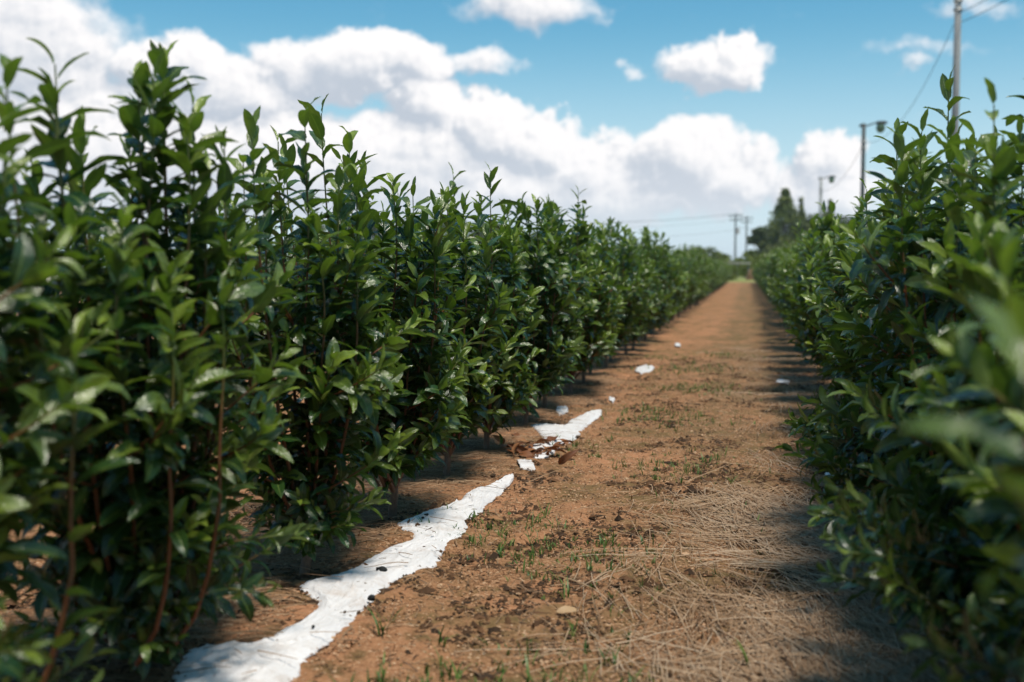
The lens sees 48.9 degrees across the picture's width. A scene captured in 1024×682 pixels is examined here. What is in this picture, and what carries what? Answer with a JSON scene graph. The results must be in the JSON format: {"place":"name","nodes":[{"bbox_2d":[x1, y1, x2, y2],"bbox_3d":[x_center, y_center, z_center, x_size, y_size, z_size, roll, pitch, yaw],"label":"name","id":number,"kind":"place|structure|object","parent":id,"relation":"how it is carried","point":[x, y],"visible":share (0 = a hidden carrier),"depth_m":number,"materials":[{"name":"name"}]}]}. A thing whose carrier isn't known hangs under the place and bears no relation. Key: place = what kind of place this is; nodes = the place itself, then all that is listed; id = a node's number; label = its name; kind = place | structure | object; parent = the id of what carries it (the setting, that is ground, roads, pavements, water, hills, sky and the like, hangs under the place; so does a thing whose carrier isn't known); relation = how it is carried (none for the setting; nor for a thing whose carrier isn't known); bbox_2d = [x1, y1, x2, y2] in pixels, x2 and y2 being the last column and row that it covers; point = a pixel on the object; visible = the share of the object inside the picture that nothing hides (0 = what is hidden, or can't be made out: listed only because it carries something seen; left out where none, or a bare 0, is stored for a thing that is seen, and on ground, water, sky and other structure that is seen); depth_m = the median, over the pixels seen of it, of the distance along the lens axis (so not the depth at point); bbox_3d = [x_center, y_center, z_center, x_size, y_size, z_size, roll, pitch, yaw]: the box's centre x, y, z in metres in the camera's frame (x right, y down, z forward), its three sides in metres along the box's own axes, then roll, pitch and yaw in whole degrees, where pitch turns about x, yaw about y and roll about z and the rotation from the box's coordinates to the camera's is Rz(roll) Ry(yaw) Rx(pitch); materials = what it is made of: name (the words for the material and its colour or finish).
{"place":"outdoors","nodes":[
{"label":"outdoors","id":0,"kind":"place"},
{"bbox_2d":[8,224,474,292],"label":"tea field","id":1,"kind":"structure","parent":0,"point":[255,259],"depth_m":10.65,"materials":[{"name":"green plant"}]},
{"bbox_2d":[0,271,1019,681],"bbox_3d":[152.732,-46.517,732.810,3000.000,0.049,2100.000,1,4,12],"label":"ground","id":2,"kind":"structure","parent":0,"point":[736,313],"depth_m":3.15,"materials":[{"name":"soil"}]},
{"bbox_2d":[10,243,124,429],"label":"tea shrub","id":3,"kind":"object","parent":2,"relation":"on","point":[81,299],"visible":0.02,"depth_m":4.34,"materials":[{"name":"green plant"}]},
{"bbox_2d":[0,85,144,681],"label":"tea shrub","id":4,"kind":"object","parent":2,"relation":"on","point":[64,397],"visible":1,"depth_m":1.52,"materials":[{"name":"green plant"}]},
{"bbox_2d":[96,219,185,419],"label":"tea shrub","id":5,"kind":"object","parent":2,"relation":"on","point":[97,241],"visible":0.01,"depth_m":4.92,"materials":[{"name":"green plant"}]},
{"bbox_2d":[0,38,319,680],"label":"tea shrub","id":6,"kind":"object","parent":2,"relation":"on","point":[154,539],"visible":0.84,"depth_m":1.91,"materials":[{"name":"green plant"}]},
{"bbox_2d":[152,193,271,367],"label":"tea shrub","id":7,"kind":"object","parent":2,"relation":"on","point":[177,237],"visible":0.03,"depth_m":5.58,"materials":[{"name":"green plant"}]},
{"bbox_2d":[228,214,302,368],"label":"tea shrub","id":8,"kind":"object","parent":2,"relation":"on","point":[291,281],"visible":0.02,"depth_m":6.27,"materials":[{"name":"green plant"}]},
{"bbox_2d":[268,228,340,388],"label":"tea shrub","id":9,"kind":"object","parent":2,"relation":"on","point":[314,241],"visible":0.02,"depth_m":6.91,"materials":[{"name":"green plant"}]},
{"bbox_2d":[198,97,434,578],"bbox_3d":[-0.527,0.020,2.696,0.660,1.171,0.606,-2,4,-24],"label":"tea shrub","id":10,"kind":"object","parent":2,"relation":"on","point":[357,367],"visible":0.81,"depth_m":2.61,"materials":[{"name":"green plant"}]},
{"bbox_2d":[169,474,513,681],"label":"mulch film","id":11,"kind":"object","parent":2,"relation":"on","point":[353,589],"visible":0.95,"depth_m":2.46,"materials":[{"name":"white plastic"}]},
{"bbox_2d":[297,223,390,316],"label":"tea shrub","id":12,"kind":"object","parent":2,"relation":"on","point":[371,269],"visible":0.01,"depth_m":7.56,"materials":[{"name":"green plant"}]},
{"bbox_2d":[258,94,492,519],"bbox_3d":[-0.351,-0.056,3.297,0.680,1.238,0.610,-2,4,-28],"label":"tea shrub","id":13,"kind":"object","parent":2,"relation":"on","point":[425,421],"visible":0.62,"depth_m":3.19,"materials":[{"name":"green plant"}]},
{"bbox_2d":[381,176,531,477],"bbox_3d":[-0.237,-0.025,3.860,0.614,1.096,0.752,1,4,12],"label":"tea shrub","id":14,"kind":"object","parent":2,"relation":"on","point":[478,392],"visible":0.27,"depth_m":3.85,"materials":[{"name":"green plant"}]},
{"bbox_2d":[470,222,500,251],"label":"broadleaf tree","id":15,"kind":"object","parent":2,"relation":"on","point":[482,235],"visible":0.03,"depth_m":242.37,"materials":[{"name":"green plant"}]},
{"bbox_2d":[433,162,545,451],"bbox_3d":[-0.128,-0.124,4.481,0.546,1.220,0.690,1,4,12],"label":"tea shrub","id":16,"kind":"object","parent":2,"relation":"on","point":[511,390],"visible":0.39,"depth_m":4.42,"materials":[{"name":"green plant"}]},
{"bbox_2d":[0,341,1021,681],"bbox_3d":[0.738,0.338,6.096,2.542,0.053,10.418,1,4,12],"label":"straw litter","id":17,"kind":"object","parent":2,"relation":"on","point":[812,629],"visible":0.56,"depth_m":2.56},
{"bbox_2d":[508,444,527,451],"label":"fallen leaf","id":18,"kind":"object","parent":2,"relation":"on","point":[519,448],"visible":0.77,"depth_m":4.41,"materials":[{"name":"brown plant"}]},
{"bbox_2d":[516,459,534,470],"bbox_3d":[0.051,0.459,4.228,0.059,0.027,0.235,0,4,-5],"label":"mulch film","id":19,"kind":"object","parent":2,"relation":"on","point":[525,464],"visible":0.99,"depth_m":4.17,"materials":[{"name":"white plastic"}]},
{"bbox_2d":[482,191,587,426],"bbox_3d":[0.080,-0.127,5.220,0.634,1.135,0.601,-3,5,-41],"label":"tea shrub","id":20,"kind":"object","parent":2,"relation":"on","point":[547,376],"visible":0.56,"depth_m":5.16,"materials":[{"name":"green plant"}]},
{"bbox_2d":[489,186,606,409],"bbox_3d":[0.139,-0.211,5.814,0.690,1.214,0.659,-2,4,-23],"label":"tea shrub","id":21,"kind":"object","parent":2,"relation":"on","point":[574,322],"visible":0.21,"depth_m":5.71,"materials":[{"name":"green plant"}]},
{"bbox_2d":[311,350,796,681],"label":"grass","id":22,"kind":"structure","parent":2,"relation":"on","point":[500,553],"depth_m":2.96,"materials":[{"name":"green plant"}]},
{"bbox_2d":[522,409,601,458],"bbox_3d":[0.199,0.404,5.128,0.272,0.039,1.494,1,4,12],"label":"mulch film","id":23,"kind":"object","parent":2,"relation":"on","point":[574,426],"visible":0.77,"depth_m":5.09,"materials":[{"name":"white plastic"}]},
{"bbox_2d":[556,405,567,415],"bbox_3d":[0.259,0.355,5.792,0.067,0.023,0.354,0,4,2],"label":"mulch film","id":24,"kind":"object","parent":2,"relation":"on","point":[560,409],"visible":0.94,"depth_m":5.76,"materials":[{"name":"white plastic"}]},
{"bbox_2d":[556,606,577,612],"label":"fallen leaf","id":25,"kind":"object","parent":2,"relation":"on","point":[564,609],"visible":1,"depth_m":2.45,"materials":[{"name":"beige plant"}]},
{"bbox_2d":[558,449,578,464],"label":"fallen leaf","id":26,"kind":"object","parent":2,"relation":"on","point":[564,458],"visible":1,"depth_m":4.23,"materials":[{"name":"brown plant"}]},
{"bbox_2d":[535,203,630,395],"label":"tea shrub","id":27,"kind":"object","parent":2,"relation":"on","point":[592,322],"visible":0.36,"depth_m":6.47,"materials":[{"name":"green plant"}]},
{"bbox_2d":[573,224,631,384],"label":"tea shrub","id":28,"kind":"object","parent":2,"relation":"on","point":[613,268],"visible":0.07,"depth_m":6.96,"materials":[{"name":"green plant"}]},
{"bbox_2d":[583,230,637,374],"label":"tea shrub","id":29,"kind":"object","parent":2,"relation":"on","point":[628,295],"visible":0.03,"depth_m":7.65,"materials":[{"name":"green plant"}]},
{"bbox_2d":[588,217,661,367],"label":"tea shrub","id":30,"kind":"object","parent":2,"relation":"on","point":[626,252],"visible":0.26,"depth_m":8.26,"materials":[{"name":"green plant"}]},
{"bbox_2d":[601,220,654,362],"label":"tea shrub","id":31,"kind":"object","parent":2,"relation":"on","point":[616,231],"visible":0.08,"depth_m":8.81,"materials":[{"name":"green plant"}]},
{"bbox_2d":[606,238,662,354],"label":"tea shrub","id":32,"kind":"object","parent":2,"relation":"on","point":[649,297],"visible":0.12,"depth_m":9.47,"materials":[{"name":"green plant"}]},
{"bbox_2d":[609,233,676,350],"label":"tea shrub","id":33,"kind":"object","parent":2,"relation":"on","point":[663,296],"visible":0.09,"depth_m":9.99,"materials":[{"name":"green plant"}]},
{"bbox_2d":[635,365,654,374],"bbox_3d":[0.965,0.207,8.237,0.135,0.022,0.748,1,4,12],"label":"mulch film","id":34,"kind":"object","parent":2,"relation":"on","point":[642,369],"visible":0.95,"depth_m":8.23,"materials":[{"name":"white plastic"}]},
{"bbox_2d":[632,245,663,342],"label":"tea shrub","id":35,"kind":"object","parent":2,"relation":"on","point":[653,269],"visible":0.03,"depth_m":10.73,"materials":[{"name":"green plant"}]},
{"bbox_2d":[637,233,668,335],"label":"tea shrub","id":36,"kind":"object","parent":2,"relation":"on","point":[657,244],"visible":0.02,"depth_m":11.83,"materials":[{"name":"green plant"}]},
{"bbox_2d":[636,226,683,334],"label":"tea shrub","id":37,"kind":"object","parent":2,"relation":"on","point":[665,263],"visible":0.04,"depth_m":12.51,"materials":[{"name":"green plant"}]},
{"bbox_2d":[632,225,688,341],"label":"tea shrub","id":38,"kind":"object","parent":2,"relation":"on","point":[665,269],"visible":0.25,"depth_m":11.28,"materials":[{"name":"green plant"}]},
{"bbox_2d":[651,246,683,328],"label":"tea shrub","id":39,"kind":"object","parent":2,"relation":"on","point":[676,274],"visible":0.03,"depth_m":13.67,"materials":[{"name":"green plant"}]},
{"bbox_2d":[658,244,689,331],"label":"tea shrub","id":40,"kind":"object","parent":2,"relation":"on","point":[680,293],"visible":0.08,"depth_m":13.05,"materials":[{"name":"green plant"}]},
{"bbox_2d":[662,245,689,326],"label":"tea shrub","id":41,"kind":"object","parent":2,"relation":"on","point":[677,303],"visible":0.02,"depth_m":14.23,"materials":[{"name":"green plant"}]},
{"bbox_2d":[668,245,691,319],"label":"tea shrub","id":42,"kind":"object","parent":2,"relation":"on","point":[682,270],"visible":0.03,"depth_m":16.14,"materials":[{"name":"green plant"}]},
{"bbox_2d":[669,254,691,322],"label":"tea shrub","id":43,"kind":"object","parent":2,"relation":"on","point":[682,266],"visible":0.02,"depth_m":14.90,"materials":[{"name":"green plant"}]},
{"bbox_2d":[670,249,697,320],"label":"tea shrub","id":44,"kind":"object","parent":2,"relation":"on","point":[679,254],"visible":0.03,"depth_m":15.46,"materials":[{"name":"green plant"}]},
{"bbox_2d":[675,252,701,317],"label":"tea shrub","id":45,"kind":"object","parent":2,"relation":"on","point":[691,270],"visible":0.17,"depth_m":16.79,"materials":[{"name":"green plant"}]},
{"bbox_2d":[676,250,702,307],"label":"tea shrub","id":46,"kind":"object","parent":2,"relation":"on","point":[692,260],"visible":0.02,"depth_m":17.31,"materials":[{"name":"green plant"}]},
{"bbox_2d":[679,243,705,312],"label":"tea shrub","id":47,"kind":"object","parent":2,"relation":"on","point":[698,258],"visible":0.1,"depth_m":18.52,"materials":[{"name":"green plant"}]},
{"bbox_2d":[682,245,709,258],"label":"bush","id":48,"kind":"object","parent":2,"relation":"on","point":[689,246],"visible":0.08,"depth_m":110.26,"materials":[{"name":"green plant"}]},
{"bbox_2d":[679,245,712,308],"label":"tea shrub","id":49,"kind":"object","parent":2,"relation":"on","point":[710,270],"visible":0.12,"depth_m":20.33,"materials":[{"name":"green plant"}]},
{"bbox_2d":[685,245,706,309],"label":"tea shrub","id":50,"kind":"object","parent":2,"relation":"on","point":[702,258],"visible":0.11,"depth_m":19.64,"materials":[{"name":"green plant"}]},
{"bbox_2d":[694,247,710,304],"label":"tea shrub","id":51,"kind":"object","parent":2,"relation":"on","point":[706,275],"visible":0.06,"depth_m":22.73,"materials":[{"name":"green plant"}]},
{"bbox_2d":[699,257,715,300],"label":"tea shrub","id":52,"kind":"object","parent":2,"relation":"on","point":[710,265],"visible":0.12,"depth_m":25.21,"materials":[{"name":"green plant"}]},
{"bbox_2d":[704,253,718,297],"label":"tea shrub","id":53,"kind":"object","parent":2,"relation":"on","point":[712,271],"visible":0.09,"depth_m":27.08,"materials":[{"name":"green plant"}]},
{"bbox_2d":[703,246,726,260],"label":"bush","id":54,"kind":"object","parent":2,"relation":"on","point":[710,251],"visible":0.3,"depth_m":113.71,"materials":[{"name":"green plant"}]},
{"bbox_2d":[708,252,730,259],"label":"bush","id":55,"kind":"object","parent":2,"relation":"on","point":[724,255],"visible":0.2,"depth_m":123.11,"materials":[{"name":"green plant"}]},
{"bbox_2d":[723,258,741,276],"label":"bush","id":56,"kind":"object","parent":2,"relation":"on","point":[724,260],"visible":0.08,"depth_m":90.06,"materials":[{"name":"green plant"}]},
{"bbox_2d":[716,262,750,277],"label":"guard rail","id":57,"kind":"object","parent":2,"relation":"on","point":[737,263],"visible":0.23,"depth_m":86.02,"materials":[{"name":"metal"}]},
{"bbox_2d":[729,213,742,259],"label":"utility pole","id":58,"kind":"object","parent":2,"relation":"on","point":[737,230],"visible":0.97,"depth_m":230.38,"materials":[{"name":"paint"}]},
{"bbox_2d":[730,265,742,279],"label":"bush","id":59,"kind":"object","parent":2,"relation":"on","point":[736,270],"visible":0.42,"depth_m":72.16,"materials":[{"name":"green plant"}]},
{"bbox_2d":[734,639,748,668],"bbox_3d":[0.425,0.585,2.103,0.041,0.066,0.021,1,4,12],"label":"grass blade","id":60,"kind":"object","parent":2,"relation":"on","point":[744,654],"depth_m":2.10,"materials":[{"name":"green plant"}]},
{"bbox_2d":[740,216,752,251],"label":"utility pole","id":61,"kind":"object","parent":2,"relation":"on","point":[746,218],"visible":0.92,"depth_m":255.32,"materials":[{"name":"paint"}]},
{"bbox_2d":[741,260,752,276],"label":"bush","id":62,"kind":"object","parent":2,"relation":"on","point":[744,267],"visible":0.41,"depth_m":92.61,"materials":[{"name":"green plant"}]},
{"bbox_2d":[745,269,752,279],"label":"dirt bank","id":63,"kind":"structure","parent":2,"relation":"on","point":[749,276],"depth_m":73.22,"materials":[{"name":"brown soil"}]},
{"bbox_2d":[741,249,758,259],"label":"bush","id":64,"kind":"object","parent":2,"relation":"on","point":[750,254],"visible":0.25,"depth_m":114.75,"materials":[{"name":"green plant"}]},
{"bbox_2d":[747,226,769,249],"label":"broadleaf tree","id":65,"kind":"object","parent":2,"relation":"on","point":[759,235],"visible":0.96,"depth_m":155.03,"materials":[{"name":"green plant"}]},
{"bbox_2d":[750,252,768,264],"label":"bush","id":66,"kind":"object","parent":2,"relation":"on","point":[754,260],"visible":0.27,"depth_m":77.71,"materials":[{"name":"green plant"}]},
{"bbox_2d":[753,241,782,255],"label":"broadleaf tree","id":67,"kind":"object","parent":2,"relation":"on","point":[767,246],"visible":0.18,"depth_m":153.38,"materials":[{"name":"green plant"}]},
{"bbox_2d":[758,257,778,304],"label":"tea shrub","id":68,"kind":"object","parent":2,"relation":"on","point":[767,276],"visible":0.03,"depth_m":19.58,"materials":[{"name":"green plant"}]},
{"bbox_2d":[757,246,782,290],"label":"tea shrub","id":69,"kind":"object","parent":2,"relation":"on","point":[763,266],"visible":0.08,"depth_m":22.71,"materials":[{"name":"green plant"}]},
{"bbox_2d":[745,188,803,257],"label":"conifer tree","id":70,"kind":"object","parent":2,"relation":"on","point":[784,216],"visible":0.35,"depth_m":163.64,"materials":[{"name":"green plant"}]},
{"bbox_2d":[760,242,791,299],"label":"tea shrub","id":71,"kind":"object","parent":2,"relation":"on","point":[774,264],"visible":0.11,"depth_m":15.85,"materials":[{"name":"green plant"}]},
{"bbox_2d":[766,262,791,328],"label":"tea shrub","id":72,"kind":"object","parent":2,"relation":"on","point":[770,294],"visible":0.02,"depth_m":11.17,"materials":[{"name":"green plant"}]},
{"bbox_2d":[765,242,796,308],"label":"tea shrub","id":73,"kind":"object","parent":2,"relation":"on","point":[778,259],"visible":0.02,"depth_m":14.74,"materials":[{"name":"green plant"}]},
{"bbox_2d":[767,245,797,314],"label":"tea shrub","id":74,"kind":"object","parent":2,"relation":"on","point":[781,281],"visible":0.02,"depth_m":12.95,"materials":[{"name":"green plant"}]},
{"bbox_2d":[768,237,798,304],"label":"tea shrub","id":75,"kind":"object","parent":2,"relation":"on","point":[783,248],"visible":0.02,"depth_m":14.11,"materials":[{"name":"green plant"}]},
{"bbox_2d":[767,234,805,317],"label":"tea shrub","id":76,"kind":"object","parent":2,"relation":"on","point":[777,280],"visible":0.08,"depth_m":12.30,"materials":[{"name":"green plant"}]},
{"bbox_2d":[766,234,806,327],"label":"tea shrub","id":77,"kind":"object","parent":2,"relation":"on","point":[777,295],"visible":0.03,"depth_m":10.43,"materials":[{"name":"green plant"}]},
{"bbox_2d":[774,228,823,343],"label":"tea shrub","id":78,"kind":"object","parent":2,"relation":"on","point":[781,298],"depth_m":9.27,"materials":[{"name":"green plant"}]},
{"bbox_2d":[782,219,816,327],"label":"tea shrub","id":79,"kind":"object","parent":2,"relation":"on","point":[798,237],"visible":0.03,"depth_m":9.92,"materials":[{"name":"green plant"}]},
{"bbox_2d":[797,196,806,221],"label":"conifer tree","id":80,"kind":"object","parent":2,"relation":"on","point":[801,211],"visible":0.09,"depth_m":165.62,"materials":[{"name":"green plant"}]},
{"bbox_2d":[791,219,818,247],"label":"broadleaf tree","id":81,"kind":"object","parent":2,"relation":"on","point":[806,227],"visible":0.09,"depth_m":153.55,"materials":[{"name":"green plant"}]},
{"bbox_2d":[780,235,830,378],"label":"tea shrub","id":82,"kind":"object","parent":2,"relation":"on","point":[792,296],"visible":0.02,"depth_m":7.46,"materials":[{"name":"green plant"}]},
{"bbox_2d":[787,212,829,240],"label":"broadleaf tree","id":83,"kind":"object","parent":2,"relation":"on","point":[793,235],"visible":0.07,"depth_m":156.45,"materials":[{"name":"green plant"}]},
{"bbox_2d":[779,233,837,342],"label":"tea shrub","id":84,"kind":"object","parent":2,"relation":"on","point":[794,264],"visible":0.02,"depth_m":8.12,"materials":[{"name":"green plant"}]},
{"bbox_2d":[779,230,850,379],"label":"tea shrub","id":85,"kind":"object","parent":2,"relation":"on","point":[809,341],"visible":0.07,"depth_m":6.20,"materials":[{"name":"green plant"}]},
{"bbox_2d":[818,175,835,227],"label":"lamp pole","id":86,"kind":"object","parent":2,"relation":"on","point":[831,178],"visible":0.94,"depth_m":105.52,"materials":[{"name":"metal"}]},
{"bbox_2d":[783,196,871,365],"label":"tea shrub","id":87,"kind":"object","parent":2,"relation":"on","point":[827,222],"visible":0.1,"depth_m":6.72,"materials":[{"name":"green plant"}]},
{"bbox_2d":[799,217,879,385],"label":"tea shrub","id":88,"kind":"object","parent":2,"relation":"on","point":[832,252],"visible":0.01,"depth_m":5.65,"materials":[{"name":"green plant"}]},
{"bbox_2d":[801,197,882,403],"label":"tea shrub","id":89,"kind":"object","parent":2,"relation":"on","point":[816,301],"visible":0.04,"depth_m":4.97,"materials":[{"name":"green plant"}]},
{"bbox_2d":[840,214,881,229],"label":"broadleaf tree","id":90,"kind":"object","parent":2,"relation":"on","point":[844,217],"visible":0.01,"depth_m":144.03,"materials":[{"name":"green plant"}]},
{"bbox_2d":[805,176,930,411],"bbox_3d":[1.472,-0.074,4.377,0.647,1.137,0.730,-1,4,-21],"label":"tea shrub","id":91,"kind":"object","parent":2,"relation":"on","point":[826,290],"visible":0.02,"depth_m":4.35,"materials":[{"name":"green plant"}]},
{"bbox_2d":[859,121,887,215],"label":"lamp pole","id":92,"kind":"object","parent":2,"relation":"on","point":[880,127],"visible":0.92,"depth_m":66.47,"materials":[{"name":"metal"}]},
{"bbox_2d":[866,25,953,142],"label":"overhead wire","id":93,"kind":"object","parent":92,"relation":"attached to","point":[922,88],"visible":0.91,"depth_m":50.01,"materials":[{"name":"metal"}]},
{"bbox_2d":[798,195,980,427],"bbox_3d":[1.346,0.005,3.803,0.831,1.060,0.802,-3,5,-41],"label":"tea shrub","id":94,"kind":"object","parent":2,"relation":"on","point":[851,367],"visible":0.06,"depth_m":3.79,"materials":[{"name":"green plant"}]},
{"bbox_2d":[772,78,1023,568],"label":"tea shrub","id":95,"kind":"object","parent":2,"relation":"on","point":[914,266],"visible":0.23,"depth_m":2.47,"materials":[{"name":"green plant"}]},
{"bbox_2d":[780,64,1023,496],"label":"tea shrub","id":96,"kind":"object","parent":2,"relation":"on","point":[833,436],"visible":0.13,"depth_m":3.05,"materials":[{"name":"green plant"}]},
{"bbox_2d":[806,77,1023,674],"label":"tea shrub","id":97,"kind":"object","parent":2,"relation":"on","point":[943,561],"visible":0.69,"depth_m":1.81,"materials":[{"name":"green plant"}]},
{"bbox_2d":[951,0,962,200],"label":"utility pole","id":98,"kind":"object","parent":2,"relation":"on","point":[957,9],"visible":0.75,"depth_m":44.62,"materials":[{"name":"concrete"}]},
{"bbox_2d":[900,226,1023,681],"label":"tea shrub","id":99,"kind":"object","parent":2,"relation":"on","point":[1003,384],"visible":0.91,"depth_m":1.28,"materials":[{"name":"green plant"}]},
{"bbox_2d":[901,290,1023,609],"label":"tea shrub","id":100,"kind":"object","parent":2,"relation":"on","point":[1008,330],"visible":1,"depth_m":0.69,"materials":[{"name":"green plant"}]},
{"bbox_2d":[0,0,1023,266],"label":"sky","id":101,"kind":"structure","parent":0,"point":[676,110],"materials":[{"name":"blue"}]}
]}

